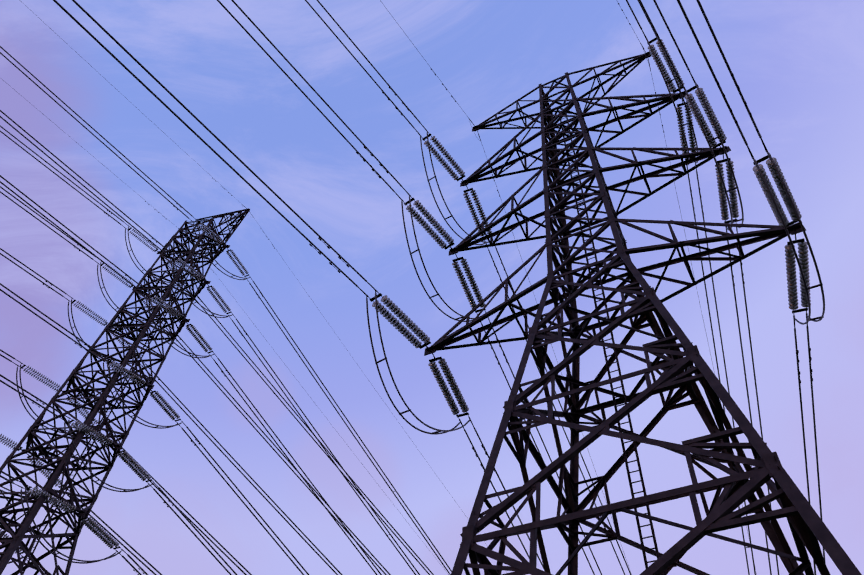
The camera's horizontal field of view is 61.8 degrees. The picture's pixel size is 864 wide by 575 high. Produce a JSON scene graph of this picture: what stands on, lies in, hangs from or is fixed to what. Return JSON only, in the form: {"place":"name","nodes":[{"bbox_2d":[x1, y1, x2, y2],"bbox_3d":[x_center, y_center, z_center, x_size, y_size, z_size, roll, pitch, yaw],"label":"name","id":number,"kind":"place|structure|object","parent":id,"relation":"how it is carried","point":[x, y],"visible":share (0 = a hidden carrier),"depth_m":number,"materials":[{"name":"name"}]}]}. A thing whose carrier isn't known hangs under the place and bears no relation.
{"place":"outdoors","nodes":[
{"label":"outdoors","id":0,"kind":"place"},
{"bbox_2d":[0,0,863,574],"label":"sky","id":1,"kind":"structure","parent":0,"point":[797,66],"materials":[{"name":"blue"}]},
{"label":"ground","id":2,"kind":"structure","parent":0,"visible":0},
{"bbox_2d":[0,5,506,574],"bbox_3d":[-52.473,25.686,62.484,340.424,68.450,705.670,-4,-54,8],"label":"power lines","id":3,"kind":"object","parent":2,"relation":"on","point":[46,491],"visible":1,"depth_m":57.11,"materials":[{"name":"metal"}]},
{"bbox_2d":[53,0,861,574],"bbox_3d":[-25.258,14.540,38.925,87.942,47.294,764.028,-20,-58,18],"label":"power lines","id":4,"kind":"object","parent":2,"relation":"on","point":[809,528],"visible":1,"depth_m":26.39,"materials":[{"name":"metal"}]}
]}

